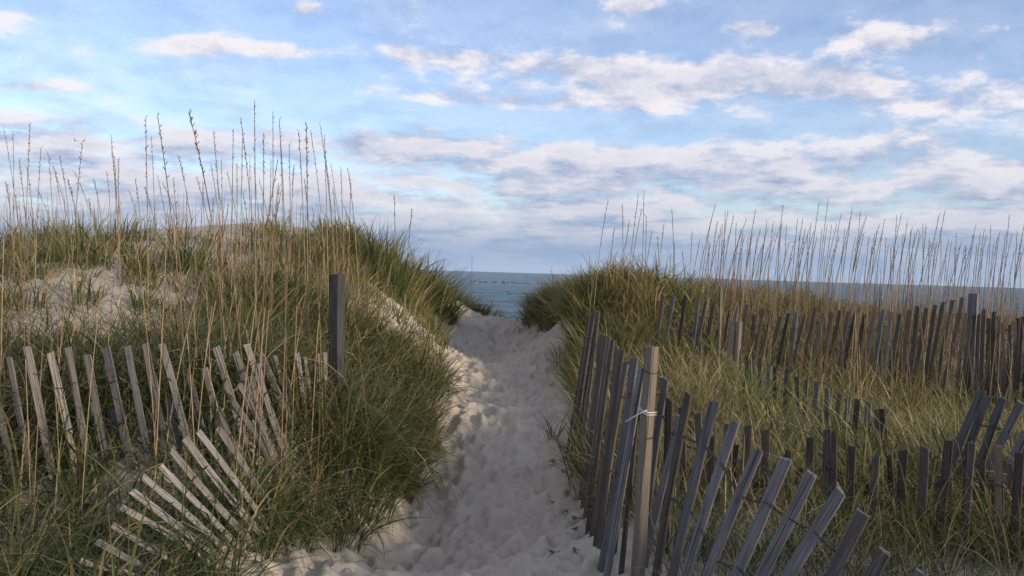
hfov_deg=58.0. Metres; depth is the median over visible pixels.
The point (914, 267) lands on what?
sea oat stalk
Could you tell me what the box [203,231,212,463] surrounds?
sea oat stalk
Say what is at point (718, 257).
sea oat stalk
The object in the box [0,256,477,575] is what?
dune grass
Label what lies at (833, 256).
sea oat stalk
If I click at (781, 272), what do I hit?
sea oat stalk
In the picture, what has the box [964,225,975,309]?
sea oat stalk
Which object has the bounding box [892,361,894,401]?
sea oat stalk
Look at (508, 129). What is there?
sky
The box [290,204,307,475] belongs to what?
sea oat stalk
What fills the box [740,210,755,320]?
sea oat stalk
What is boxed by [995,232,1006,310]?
sea oat stalk
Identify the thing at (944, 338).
sea oat stalk
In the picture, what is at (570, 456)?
grass tuft
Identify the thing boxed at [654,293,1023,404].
picket fence
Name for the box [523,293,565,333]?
grass tuft
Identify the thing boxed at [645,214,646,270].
sea oat stalk
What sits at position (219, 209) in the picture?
sea oat stalk
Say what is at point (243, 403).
sea oat stalk
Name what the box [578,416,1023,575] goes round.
dune grass
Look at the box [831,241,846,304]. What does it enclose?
sea oat stalk
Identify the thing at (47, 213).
sea oat stalk
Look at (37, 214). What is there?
sea oat stalk
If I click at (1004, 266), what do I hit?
sea oat stalk
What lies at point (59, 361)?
sea oat stalk
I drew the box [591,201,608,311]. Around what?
sea oat stalk
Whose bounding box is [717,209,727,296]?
sea oat stalk
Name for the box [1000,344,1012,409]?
sea oat stalk
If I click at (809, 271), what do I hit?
sea oat stalk
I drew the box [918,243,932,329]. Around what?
sea oat stalk
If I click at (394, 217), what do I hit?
sea oat stalk
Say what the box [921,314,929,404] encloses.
sea oat stalk
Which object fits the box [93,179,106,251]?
sea oat stalk
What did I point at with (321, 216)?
sea oat stalk
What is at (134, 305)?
grass tuft
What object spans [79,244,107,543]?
sea oat stalk
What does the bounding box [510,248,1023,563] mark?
dune grass
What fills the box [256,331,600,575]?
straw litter
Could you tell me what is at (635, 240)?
sea oat stalk
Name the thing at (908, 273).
sea oat stalk
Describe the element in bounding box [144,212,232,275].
grass tuft
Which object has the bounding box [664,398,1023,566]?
picket fence
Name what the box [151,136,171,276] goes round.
sea oat stalk
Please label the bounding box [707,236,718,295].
sea oat stalk
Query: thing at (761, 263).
sea oat stalk
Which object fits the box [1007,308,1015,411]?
sea oat stalk
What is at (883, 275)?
sea oat stalk
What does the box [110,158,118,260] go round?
sea oat stalk
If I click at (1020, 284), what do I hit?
sea oat stalk
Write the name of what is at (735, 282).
sea oat stalk
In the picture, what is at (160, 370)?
sea oat stalk
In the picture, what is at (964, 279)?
sea oat stalk
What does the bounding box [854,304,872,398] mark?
sea oat stalk
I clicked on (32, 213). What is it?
sea oat stalk
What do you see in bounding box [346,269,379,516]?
sea oat stalk
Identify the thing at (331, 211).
sea oat stalk
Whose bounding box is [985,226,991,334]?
sea oat stalk
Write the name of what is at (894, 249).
sea oat stalk
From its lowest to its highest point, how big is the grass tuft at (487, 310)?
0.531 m
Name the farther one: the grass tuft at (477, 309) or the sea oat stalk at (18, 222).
the grass tuft at (477, 309)
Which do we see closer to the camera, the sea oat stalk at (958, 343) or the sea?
the sea oat stalk at (958, 343)
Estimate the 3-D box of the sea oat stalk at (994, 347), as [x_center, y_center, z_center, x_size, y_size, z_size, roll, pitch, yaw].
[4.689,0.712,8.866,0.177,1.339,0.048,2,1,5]
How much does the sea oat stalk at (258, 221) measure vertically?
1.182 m
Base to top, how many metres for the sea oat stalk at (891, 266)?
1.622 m
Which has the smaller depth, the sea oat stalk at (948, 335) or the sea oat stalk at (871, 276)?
the sea oat stalk at (948, 335)
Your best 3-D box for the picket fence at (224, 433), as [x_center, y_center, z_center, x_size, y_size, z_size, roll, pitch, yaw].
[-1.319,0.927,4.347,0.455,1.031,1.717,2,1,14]
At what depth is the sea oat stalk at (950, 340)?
9.11 m
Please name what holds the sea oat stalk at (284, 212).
on the sand dunes
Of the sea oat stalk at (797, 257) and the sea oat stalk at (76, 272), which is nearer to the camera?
the sea oat stalk at (76, 272)
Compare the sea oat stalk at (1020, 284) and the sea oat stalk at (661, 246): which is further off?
the sea oat stalk at (1020, 284)
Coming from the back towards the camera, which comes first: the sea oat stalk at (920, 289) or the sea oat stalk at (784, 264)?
the sea oat stalk at (784, 264)
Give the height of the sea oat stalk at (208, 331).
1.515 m
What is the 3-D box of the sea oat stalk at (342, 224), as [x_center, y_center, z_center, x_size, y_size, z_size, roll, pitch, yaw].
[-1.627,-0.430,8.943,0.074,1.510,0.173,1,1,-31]
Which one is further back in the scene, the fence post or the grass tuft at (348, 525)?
the fence post
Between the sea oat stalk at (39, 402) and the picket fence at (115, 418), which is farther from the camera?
the picket fence at (115, 418)
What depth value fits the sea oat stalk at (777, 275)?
10.71 m
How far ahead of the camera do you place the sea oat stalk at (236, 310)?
5.03 m
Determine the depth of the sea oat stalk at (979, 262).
10.88 m
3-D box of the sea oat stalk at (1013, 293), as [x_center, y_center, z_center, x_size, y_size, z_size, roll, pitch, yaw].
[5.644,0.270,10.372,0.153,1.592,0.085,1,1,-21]
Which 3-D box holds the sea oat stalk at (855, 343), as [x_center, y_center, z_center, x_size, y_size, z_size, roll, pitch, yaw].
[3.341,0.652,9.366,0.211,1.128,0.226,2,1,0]
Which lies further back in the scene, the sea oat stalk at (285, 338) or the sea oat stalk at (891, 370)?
the sea oat stalk at (891, 370)
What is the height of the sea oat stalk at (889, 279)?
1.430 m
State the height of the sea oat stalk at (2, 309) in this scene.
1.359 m
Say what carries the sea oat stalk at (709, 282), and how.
on the sand dunes
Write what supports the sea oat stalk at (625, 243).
on the sand dunes
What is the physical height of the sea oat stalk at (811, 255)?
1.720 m
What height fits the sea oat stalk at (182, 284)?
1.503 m
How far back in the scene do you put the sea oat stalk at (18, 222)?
9.00 m
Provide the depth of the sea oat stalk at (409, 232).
12.02 m
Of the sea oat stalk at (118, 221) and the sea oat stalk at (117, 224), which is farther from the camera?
the sea oat stalk at (118, 221)
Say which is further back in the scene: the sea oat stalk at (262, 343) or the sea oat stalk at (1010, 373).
the sea oat stalk at (1010, 373)
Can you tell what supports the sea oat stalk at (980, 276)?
on the sand dunes
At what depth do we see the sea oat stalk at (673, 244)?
10.96 m
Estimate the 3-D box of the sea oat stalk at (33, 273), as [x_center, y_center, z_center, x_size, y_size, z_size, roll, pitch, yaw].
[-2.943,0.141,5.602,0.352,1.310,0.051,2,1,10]
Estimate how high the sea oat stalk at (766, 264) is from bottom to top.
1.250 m
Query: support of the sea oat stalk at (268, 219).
on the sand dunes
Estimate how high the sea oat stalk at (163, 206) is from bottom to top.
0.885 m
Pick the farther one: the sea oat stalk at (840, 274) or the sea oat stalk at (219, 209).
the sea oat stalk at (840, 274)
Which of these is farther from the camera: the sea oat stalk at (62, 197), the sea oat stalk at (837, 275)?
the sea oat stalk at (837, 275)
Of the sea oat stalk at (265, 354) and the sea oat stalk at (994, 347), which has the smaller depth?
the sea oat stalk at (265, 354)
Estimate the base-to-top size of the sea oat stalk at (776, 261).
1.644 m
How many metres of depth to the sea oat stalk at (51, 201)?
9.01 m
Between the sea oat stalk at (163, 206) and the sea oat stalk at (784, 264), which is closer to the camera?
the sea oat stalk at (163, 206)
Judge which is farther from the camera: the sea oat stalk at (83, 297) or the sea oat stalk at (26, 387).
the sea oat stalk at (83, 297)
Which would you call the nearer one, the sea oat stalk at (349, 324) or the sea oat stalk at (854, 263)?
the sea oat stalk at (349, 324)
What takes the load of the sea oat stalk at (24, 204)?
on the sand dunes
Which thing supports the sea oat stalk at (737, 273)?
on the sand dunes
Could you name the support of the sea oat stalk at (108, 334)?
on the sand dunes
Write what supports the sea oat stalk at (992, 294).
on the sand dunes
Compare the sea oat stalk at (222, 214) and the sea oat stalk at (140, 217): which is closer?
the sea oat stalk at (222, 214)
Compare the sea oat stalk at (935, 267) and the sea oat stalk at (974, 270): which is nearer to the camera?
the sea oat stalk at (935, 267)
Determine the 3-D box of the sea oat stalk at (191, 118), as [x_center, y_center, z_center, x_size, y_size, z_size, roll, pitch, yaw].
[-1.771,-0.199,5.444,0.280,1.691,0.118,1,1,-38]
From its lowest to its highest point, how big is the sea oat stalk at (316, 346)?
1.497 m
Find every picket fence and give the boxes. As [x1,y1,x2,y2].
[0,342,332,488]
[62,362,288,575]
[564,310,927,575]
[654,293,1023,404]
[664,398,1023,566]
[698,287,1023,508]
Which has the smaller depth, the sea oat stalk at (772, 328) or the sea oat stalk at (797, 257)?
the sea oat stalk at (772, 328)
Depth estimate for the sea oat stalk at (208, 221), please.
8.79 m
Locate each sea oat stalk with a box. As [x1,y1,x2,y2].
[0,203,8,390]
[3,126,25,304]
[5,182,13,254]
[8,131,13,252]
[11,227,55,555]
[15,123,30,295]
[15,195,21,264]
[15,257,65,537]
[19,159,30,265]
[22,204,39,345]
[26,166,45,249]
[35,147,41,280]
[35,186,59,259]
[43,269,72,521]
[47,153,77,261]
[48,159,55,252]
[53,254,76,456]
[55,172,65,252]
[59,155,71,260]
[65,230,100,369]
[67,140,83,345]
[67,179,81,234]
[73,213,78,357]
[74,172,97,252]
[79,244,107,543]
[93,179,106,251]
[103,249,120,420]
[106,171,112,257]
[110,134,126,313]
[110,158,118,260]
[113,155,120,283]
[117,158,123,278]
[119,210,167,530]
[128,190,144,251]
[129,258,164,498]
[135,179,144,255]
[144,115,148,331]
[144,188,161,252]
[145,244,164,370]
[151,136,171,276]
[157,113,185,371]
[157,175,168,246]
[163,184,182,249]
[163,229,216,465]
[172,156,196,273]
[173,179,218,417]
[175,223,196,530]
[180,196,214,478]
[188,109,226,365]
[188,256,203,383]
[189,204,228,472]
[196,177,219,273]
[198,239,227,398]
[202,131,222,304]
[202,189,207,249]
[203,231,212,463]
[211,166,223,260]
[216,180,249,467]
[218,158,223,284]
[220,223,254,377]
[227,173,243,268]
[227,248,248,363]
[228,163,240,276]
[229,160,277,532]
[231,129,239,301]
[237,190,281,498]
[239,137,243,289]
[240,122,259,314]
[243,162,262,271]
[243,191,272,362]
[251,183,279,493]
[251,184,280,519]
[253,101,259,351]
[254,169,267,264]
[257,239,266,460]
[259,180,277,263]
[262,133,264,287]
[266,211,289,515]
[269,112,274,323]
[269,159,271,266]
[276,140,294,530]
[278,118,286,322]
[279,246,314,466]
[286,143,293,275]
[286,165,294,268]
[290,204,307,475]
[297,130,306,301]
[304,179,315,272]
[305,122,312,355]
[309,232,325,468]
[311,134,326,294]
[312,208,331,450]
[319,124,337,273]
[321,274,354,370]
[323,135,336,316]
[325,151,335,273]
[330,163,346,291]
[333,190,339,269]
[340,167,346,273]
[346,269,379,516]
[347,169,360,315]
[347,183,351,308]
[392,194,394,271]
[406,208,412,265]
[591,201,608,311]
[610,228,614,266]
[621,204,629,298]
[625,192,638,311]
[627,198,644,297]
[631,209,641,272]
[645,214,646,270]
[655,226,663,274]
[668,211,673,279]
[696,205,715,289]
[699,246,709,308]
[700,218,711,283]
[703,225,716,342]
[703,242,709,284]
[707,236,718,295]
[715,228,720,297]
[716,216,733,327]
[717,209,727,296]
[717,211,725,349]
[722,219,746,313]
[728,239,743,336]
[732,233,743,319]
[733,222,736,293]
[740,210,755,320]
[741,232,753,317]
[748,232,759,294]
[748,242,750,319]
[748,246,761,299]
[757,222,766,315]
[757,307,771,369]
[759,234,774,300]
[765,222,773,306]
[768,291,775,363]
[772,204,783,309]
[772,241,789,319]
[773,222,782,333]
[776,229,779,319]
[779,241,794,313]
[782,226,786,298]
[783,310,792,373]
[786,228,805,337]
[789,218,797,312]
[789,228,809,325]
[791,218,802,311]
[795,237,804,309]
[796,230,814,308]
[797,232,799,319]
[800,309,806,379]
[802,236,816,314]
[805,227,811,298]
[806,204,818,305]
[812,318,821,395]
[815,225,831,291]
[815,232,821,304]
[817,203,827,301]
[817,236,838,365]
[818,225,827,314]
[819,348,828,394]
[820,260,824,314]
[822,225,836,296]
[823,249,833,308]
[827,217,840,309]
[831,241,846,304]
[832,223,849,311]
[834,207,851,361]
[837,229,844,308]
[840,307,843,400]
[841,232,864,360]
[842,215,866,332]
[847,224,862,310]
[848,243,856,302]
[848,319,854,395]
[852,211,860,310]
[852,312,855,375]
[853,332,866,391]
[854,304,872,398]
[855,298,863,406]
[857,226,878,337]
[860,236,869,326]
[862,299,866,394]
[864,235,874,309]
[865,234,881,310]
[866,232,876,336]
[866,248,871,325]
[872,219,884,315]
[879,245,888,316]
[881,245,885,307]
[881,347,890,405]
[883,248,897,308]
[884,212,902,321]
[889,247,891,358]
[890,243,893,350]
[890,342,897,403]
[892,221,907,341]
[892,241,904,311]
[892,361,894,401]
[893,215,896,279]
[895,326,902,387]
[897,235,902,316]
[898,230,917,338]
[900,226,912,305]
[904,236,920,316]
[904,302,913,404]
[904,352,912,396]
[905,231,914,315]
[906,228,910,316]
[908,231,919,309]
[908,242,930,339]
[914,228,926,365]
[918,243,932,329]
[919,304,928,418]
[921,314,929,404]
[923,217,938,313]
[925,241,936,337]
[925,247,934,359]
[926,240,929,351]
[927,212,944,336]
[930,260,943,322]
[935,239,948,330]
[938,243,961,345]
[939,281,948,391]
[940,241,951,327]
[944,286,957,396]
[947,247,966,338]
[947,285,952,400]
[948,297,966,390]
[949,249,969,338]
[952,234,956,336]
[953,251,954,311]
[962,246,965,318]
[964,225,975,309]
[972,244,976,290]
[974,233,980,291]
[976,232,983,291]
[978,250,982,304]
[980,237,997,340]
[983,245,988,301]
[984,233,999,348]
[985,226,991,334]
[987,242,994,314]
[990,264,995,318]
[990,293,1005,394]
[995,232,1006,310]
[995,234,1011,328]
[995,251,1014,370]
[997,280,1002,397]
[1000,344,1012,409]
[1001,215,1009,316]
[1005,227,1023,348]
[1006,241,1021,355]
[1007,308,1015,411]
[1007,336,1011,408]
[1012,239,1017,319]
[1019,245,1021,317]
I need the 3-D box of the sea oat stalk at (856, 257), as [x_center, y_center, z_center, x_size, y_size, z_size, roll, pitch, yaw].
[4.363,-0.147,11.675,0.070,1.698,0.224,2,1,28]
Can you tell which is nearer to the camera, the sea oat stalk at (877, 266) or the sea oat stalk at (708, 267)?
the sea oat stalk at (708, 267)
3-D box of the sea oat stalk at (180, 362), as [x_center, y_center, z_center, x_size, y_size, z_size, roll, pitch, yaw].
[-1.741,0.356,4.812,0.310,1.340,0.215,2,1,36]
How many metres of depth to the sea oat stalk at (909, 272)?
12.37 m
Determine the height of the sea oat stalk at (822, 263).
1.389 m
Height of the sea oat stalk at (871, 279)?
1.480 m
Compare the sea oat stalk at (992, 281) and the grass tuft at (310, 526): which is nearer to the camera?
the grass tuft at (310, 526)
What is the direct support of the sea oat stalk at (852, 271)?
on the sand dunes
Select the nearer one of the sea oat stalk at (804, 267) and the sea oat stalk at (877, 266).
the sea oat stalk at (804, 267)
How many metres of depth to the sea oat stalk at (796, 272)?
11.01 m
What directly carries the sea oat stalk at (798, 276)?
on the sand dunes
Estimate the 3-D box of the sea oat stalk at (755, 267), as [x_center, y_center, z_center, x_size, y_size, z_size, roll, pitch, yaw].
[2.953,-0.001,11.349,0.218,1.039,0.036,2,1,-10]
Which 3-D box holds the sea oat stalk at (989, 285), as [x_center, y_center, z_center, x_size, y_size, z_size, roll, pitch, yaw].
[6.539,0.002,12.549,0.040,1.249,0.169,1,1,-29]
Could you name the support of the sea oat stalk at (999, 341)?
on the sand dunes
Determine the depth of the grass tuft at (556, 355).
10.20 m
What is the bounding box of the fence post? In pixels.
[328,274,344,430]
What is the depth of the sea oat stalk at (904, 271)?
12.90 m
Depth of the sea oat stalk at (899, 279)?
11.69 m
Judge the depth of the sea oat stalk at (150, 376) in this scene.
4.64 m
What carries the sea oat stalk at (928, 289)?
on the sand dunes
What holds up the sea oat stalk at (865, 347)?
on the sand dunes
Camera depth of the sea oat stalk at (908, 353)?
8.69 m
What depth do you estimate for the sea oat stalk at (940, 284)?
11.74 m
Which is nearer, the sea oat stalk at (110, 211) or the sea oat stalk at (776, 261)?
the sea oat stalk at (110, 211)
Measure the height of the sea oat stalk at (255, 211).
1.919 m
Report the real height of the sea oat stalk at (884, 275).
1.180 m
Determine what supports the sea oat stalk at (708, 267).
on the sand dunes
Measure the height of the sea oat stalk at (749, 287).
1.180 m
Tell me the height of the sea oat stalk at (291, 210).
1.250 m
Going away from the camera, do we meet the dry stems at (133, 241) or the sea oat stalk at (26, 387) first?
the sea oat stalk at (26, 387)
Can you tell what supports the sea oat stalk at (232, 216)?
on the sand dunes
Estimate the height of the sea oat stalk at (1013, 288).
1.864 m
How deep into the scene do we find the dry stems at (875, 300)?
11.21 m
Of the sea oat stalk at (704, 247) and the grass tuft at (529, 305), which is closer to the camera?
the sea oat stalk at (704, 247)
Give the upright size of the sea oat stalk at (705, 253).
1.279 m
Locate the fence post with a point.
(337, 307)
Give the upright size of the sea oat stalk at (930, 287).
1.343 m
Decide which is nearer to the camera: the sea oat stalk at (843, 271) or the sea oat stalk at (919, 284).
the sea oat stalk at (843, 271)
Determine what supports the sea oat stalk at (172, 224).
on the sand dunes
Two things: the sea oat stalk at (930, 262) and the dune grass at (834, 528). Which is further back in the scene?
the sea oat stalk at (930, 262)
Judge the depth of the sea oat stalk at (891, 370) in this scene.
8.62 m
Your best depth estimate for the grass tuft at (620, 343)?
9.73 m
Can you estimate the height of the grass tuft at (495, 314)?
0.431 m
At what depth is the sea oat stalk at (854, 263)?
11.23 m
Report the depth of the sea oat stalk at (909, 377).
8.84 m
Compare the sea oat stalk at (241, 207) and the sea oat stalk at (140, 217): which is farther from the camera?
the sea oat stalk at (140, 217)
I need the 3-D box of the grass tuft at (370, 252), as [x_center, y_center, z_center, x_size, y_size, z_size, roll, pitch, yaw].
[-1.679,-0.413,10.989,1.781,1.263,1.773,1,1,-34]
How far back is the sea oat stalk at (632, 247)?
10.54 m
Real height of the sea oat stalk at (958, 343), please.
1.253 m
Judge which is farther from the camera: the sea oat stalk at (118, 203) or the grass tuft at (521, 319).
the grass tuft at (521, 319)
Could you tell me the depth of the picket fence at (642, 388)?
3.99 m
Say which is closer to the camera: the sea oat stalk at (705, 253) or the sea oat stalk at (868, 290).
the sea oat stalk at (868, 290)
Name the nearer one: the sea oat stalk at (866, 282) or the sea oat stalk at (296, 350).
the sea oat stalk at (296, 350)
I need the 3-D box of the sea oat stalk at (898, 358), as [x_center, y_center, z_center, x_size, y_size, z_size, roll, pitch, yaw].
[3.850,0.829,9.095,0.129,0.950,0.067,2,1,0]
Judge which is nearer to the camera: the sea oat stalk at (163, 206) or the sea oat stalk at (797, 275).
the sea oat stalk at (163, 206)
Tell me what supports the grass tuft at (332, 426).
on the sand dunes
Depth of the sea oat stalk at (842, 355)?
8.38 m
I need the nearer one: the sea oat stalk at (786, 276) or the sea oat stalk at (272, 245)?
the sea oat stalk at (272, 245)
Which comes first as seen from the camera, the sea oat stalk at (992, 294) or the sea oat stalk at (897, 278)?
the sea oat stalk at (992, 294)
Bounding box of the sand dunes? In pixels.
[0,223,1023,575]
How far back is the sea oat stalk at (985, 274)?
12.46 m
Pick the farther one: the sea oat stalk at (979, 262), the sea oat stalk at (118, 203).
the sea oat stalk at (979, 262)
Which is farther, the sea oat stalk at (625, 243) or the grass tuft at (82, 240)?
the sea oat stalk at (625, 243)
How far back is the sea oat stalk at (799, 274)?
10.73 m
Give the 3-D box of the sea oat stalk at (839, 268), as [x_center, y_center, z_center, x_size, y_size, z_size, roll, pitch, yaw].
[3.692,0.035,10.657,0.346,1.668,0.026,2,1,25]
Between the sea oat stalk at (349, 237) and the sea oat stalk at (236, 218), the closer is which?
the sea oat stalk at (236, 218)
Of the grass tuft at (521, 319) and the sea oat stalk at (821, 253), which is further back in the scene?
the grass tuft at (521, 319)
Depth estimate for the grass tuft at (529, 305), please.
13.28 m
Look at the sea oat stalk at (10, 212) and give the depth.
8.81 m
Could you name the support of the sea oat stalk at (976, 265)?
on the sand dunes
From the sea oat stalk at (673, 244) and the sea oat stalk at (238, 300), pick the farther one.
the sea oat stalk at (673, 244)
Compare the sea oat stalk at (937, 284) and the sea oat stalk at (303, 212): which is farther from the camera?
the sea oat stalk at (937, 284)
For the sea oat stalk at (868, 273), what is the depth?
12.49 m
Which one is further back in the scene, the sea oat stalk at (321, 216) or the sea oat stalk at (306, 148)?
the sea oat stalk at (321, 216)
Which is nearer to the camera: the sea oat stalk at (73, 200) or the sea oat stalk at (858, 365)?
the sea oat stalk at (858, 365)
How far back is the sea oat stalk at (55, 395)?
4.47 m
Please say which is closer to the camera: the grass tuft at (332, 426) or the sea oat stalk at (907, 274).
the grass tuft at (332, 426)
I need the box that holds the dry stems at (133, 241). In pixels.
[0,176,402,542]
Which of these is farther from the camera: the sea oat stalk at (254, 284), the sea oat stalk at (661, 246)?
the sea oat stalk at (661, 246)
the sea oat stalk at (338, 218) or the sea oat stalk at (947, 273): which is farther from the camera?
the sea oat stalk at (947, 273)
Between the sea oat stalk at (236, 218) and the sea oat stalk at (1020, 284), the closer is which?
the sea oat stalk at (236, 218)
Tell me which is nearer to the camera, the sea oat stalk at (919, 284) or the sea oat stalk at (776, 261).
the sea oat stalk at (919, 284)
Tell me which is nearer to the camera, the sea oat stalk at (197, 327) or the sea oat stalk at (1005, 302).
the sea oat stalk at (197, 327)
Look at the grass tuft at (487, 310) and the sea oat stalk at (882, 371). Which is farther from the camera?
the grass tuft at (487, 310)
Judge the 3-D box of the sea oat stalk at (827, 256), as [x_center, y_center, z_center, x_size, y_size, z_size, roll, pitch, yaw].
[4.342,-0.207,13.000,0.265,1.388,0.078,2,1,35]
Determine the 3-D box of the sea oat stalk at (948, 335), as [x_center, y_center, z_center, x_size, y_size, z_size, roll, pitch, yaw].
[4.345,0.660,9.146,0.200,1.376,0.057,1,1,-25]
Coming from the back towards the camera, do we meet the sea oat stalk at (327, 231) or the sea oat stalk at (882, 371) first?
the sea oat stalk at (882, 371)
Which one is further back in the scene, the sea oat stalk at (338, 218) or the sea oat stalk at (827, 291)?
the sea oat stalk at (827, 291)
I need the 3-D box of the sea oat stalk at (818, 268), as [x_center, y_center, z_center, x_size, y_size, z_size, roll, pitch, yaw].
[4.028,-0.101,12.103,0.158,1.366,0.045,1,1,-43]
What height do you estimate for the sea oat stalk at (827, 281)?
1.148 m
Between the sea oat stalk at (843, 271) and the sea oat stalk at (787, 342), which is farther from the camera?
the sea oat stalk at (843, 271)
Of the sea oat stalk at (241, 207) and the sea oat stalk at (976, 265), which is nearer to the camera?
the sea oat stalk at (241, 207)
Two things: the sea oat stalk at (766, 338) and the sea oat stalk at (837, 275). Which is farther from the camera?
the sea oat stalk at (837, 275)
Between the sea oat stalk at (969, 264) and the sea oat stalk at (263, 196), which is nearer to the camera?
the sea oat stalk at (263, 196)
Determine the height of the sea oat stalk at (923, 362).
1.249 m
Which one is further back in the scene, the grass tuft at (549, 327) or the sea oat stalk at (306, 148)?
the grass tuft at (549, 327)
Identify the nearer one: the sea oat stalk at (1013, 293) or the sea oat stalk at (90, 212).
the sea oat stalk at (90, 212)
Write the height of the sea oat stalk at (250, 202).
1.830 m
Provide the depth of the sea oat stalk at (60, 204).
9.01 m
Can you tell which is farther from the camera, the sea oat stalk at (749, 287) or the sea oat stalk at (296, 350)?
the sea oat stalk at (749, 287)
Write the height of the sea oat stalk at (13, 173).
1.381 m
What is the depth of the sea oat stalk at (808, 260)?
12.39 m
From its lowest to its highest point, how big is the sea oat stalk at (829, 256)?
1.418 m
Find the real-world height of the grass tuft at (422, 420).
1.098 m
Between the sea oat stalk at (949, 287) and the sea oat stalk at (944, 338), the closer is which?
the sea oat stalk at (944, 338)
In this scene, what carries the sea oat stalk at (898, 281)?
on the sand dunes
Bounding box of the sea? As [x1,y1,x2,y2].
[422,270,1023,324]
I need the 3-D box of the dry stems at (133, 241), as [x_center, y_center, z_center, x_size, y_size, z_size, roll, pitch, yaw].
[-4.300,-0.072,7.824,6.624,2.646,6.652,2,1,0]
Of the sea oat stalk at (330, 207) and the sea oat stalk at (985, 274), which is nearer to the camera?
the sea oat stalk at (330, 207)
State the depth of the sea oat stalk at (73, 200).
8.97 m
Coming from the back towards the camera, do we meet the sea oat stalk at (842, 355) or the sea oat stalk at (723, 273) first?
the sea oat stalk at (723, 273)
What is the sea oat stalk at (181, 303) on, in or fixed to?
on the sand dunes
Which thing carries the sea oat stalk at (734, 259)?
on the sand dunes
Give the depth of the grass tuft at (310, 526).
4.81 m
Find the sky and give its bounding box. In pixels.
[0,0,1023,287]
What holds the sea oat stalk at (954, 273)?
on the sand dunes
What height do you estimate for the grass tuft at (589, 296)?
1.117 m
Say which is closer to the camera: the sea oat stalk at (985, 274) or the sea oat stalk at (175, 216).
the sea oat stalk at (175, 216)
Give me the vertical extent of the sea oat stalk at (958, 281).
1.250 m
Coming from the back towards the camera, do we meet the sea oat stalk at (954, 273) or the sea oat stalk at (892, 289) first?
the sea oat stalk at (954, 273)
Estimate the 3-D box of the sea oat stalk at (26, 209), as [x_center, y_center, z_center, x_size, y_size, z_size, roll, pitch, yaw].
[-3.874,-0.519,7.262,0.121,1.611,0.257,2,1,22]
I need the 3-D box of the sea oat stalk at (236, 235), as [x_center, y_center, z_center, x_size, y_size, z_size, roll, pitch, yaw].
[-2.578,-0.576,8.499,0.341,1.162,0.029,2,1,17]
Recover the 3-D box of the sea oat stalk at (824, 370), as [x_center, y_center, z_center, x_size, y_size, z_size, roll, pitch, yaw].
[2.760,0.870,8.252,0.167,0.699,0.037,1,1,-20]
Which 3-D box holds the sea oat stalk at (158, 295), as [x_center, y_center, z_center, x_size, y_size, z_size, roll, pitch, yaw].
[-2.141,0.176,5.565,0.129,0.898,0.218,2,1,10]
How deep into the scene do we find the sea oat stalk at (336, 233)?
9.64 m
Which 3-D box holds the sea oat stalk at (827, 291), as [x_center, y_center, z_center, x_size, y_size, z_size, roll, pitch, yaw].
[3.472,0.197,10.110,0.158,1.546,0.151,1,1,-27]
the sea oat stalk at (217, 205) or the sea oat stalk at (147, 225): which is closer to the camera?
the sea oat stalk at (147, 225)
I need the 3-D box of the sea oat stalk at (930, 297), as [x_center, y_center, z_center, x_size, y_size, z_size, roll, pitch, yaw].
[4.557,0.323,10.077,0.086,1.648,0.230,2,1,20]
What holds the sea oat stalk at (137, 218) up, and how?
on the sand dunes
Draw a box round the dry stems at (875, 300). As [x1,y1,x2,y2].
[680,235,1023,414]
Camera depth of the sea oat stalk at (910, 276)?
12.70 m
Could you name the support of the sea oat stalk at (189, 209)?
on the sand dunes
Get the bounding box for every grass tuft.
[15,206,137,263]
[101,405,407,545]
[113,279,159,312]
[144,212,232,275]
[176,437,371,552]
[196,332,409,518]
[243,423,411,565]
[303,347,511,471]
[314,205,445,301]
[353,215,454,320]
[401,236,505,324]
[417,271,471,325]
[456,293,487,311]
[463,293,502,314]
[477,301,517,318]
[505,287,561,327]
[517,281,553,327]
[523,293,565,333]
[526,250,645,327]
[530,387,622,476]
[536,308,562,332]
[538,406,571,440]
[539,336,570,372]
[542,299,677,365]
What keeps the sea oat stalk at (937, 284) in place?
on the sand dunes
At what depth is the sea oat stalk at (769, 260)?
12.04 m
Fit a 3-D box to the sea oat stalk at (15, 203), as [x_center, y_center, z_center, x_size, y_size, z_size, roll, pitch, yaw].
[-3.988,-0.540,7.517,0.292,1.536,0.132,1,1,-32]
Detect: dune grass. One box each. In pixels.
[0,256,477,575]
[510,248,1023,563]
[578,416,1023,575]
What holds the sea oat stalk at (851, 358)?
on the sand dunes
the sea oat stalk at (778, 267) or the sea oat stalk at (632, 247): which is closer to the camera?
the sea oat stalk at (632, 247)
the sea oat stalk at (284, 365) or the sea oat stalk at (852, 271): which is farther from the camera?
the sea oat stalk at (852, 271)
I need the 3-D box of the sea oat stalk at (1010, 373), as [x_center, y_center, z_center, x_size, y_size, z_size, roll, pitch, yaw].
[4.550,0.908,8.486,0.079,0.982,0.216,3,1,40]
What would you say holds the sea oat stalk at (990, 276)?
on the sand dunes
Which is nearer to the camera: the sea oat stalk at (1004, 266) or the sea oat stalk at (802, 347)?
the sea oat stalk at (802, 347)
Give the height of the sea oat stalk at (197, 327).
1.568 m
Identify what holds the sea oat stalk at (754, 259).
on the sand dunes
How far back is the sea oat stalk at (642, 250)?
10.58 m
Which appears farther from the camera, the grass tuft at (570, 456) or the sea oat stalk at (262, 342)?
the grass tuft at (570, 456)
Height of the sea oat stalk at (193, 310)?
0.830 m
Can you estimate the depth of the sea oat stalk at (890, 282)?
10.67 m
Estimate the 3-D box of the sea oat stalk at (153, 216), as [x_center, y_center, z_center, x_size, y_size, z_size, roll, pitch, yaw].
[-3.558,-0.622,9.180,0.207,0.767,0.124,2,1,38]

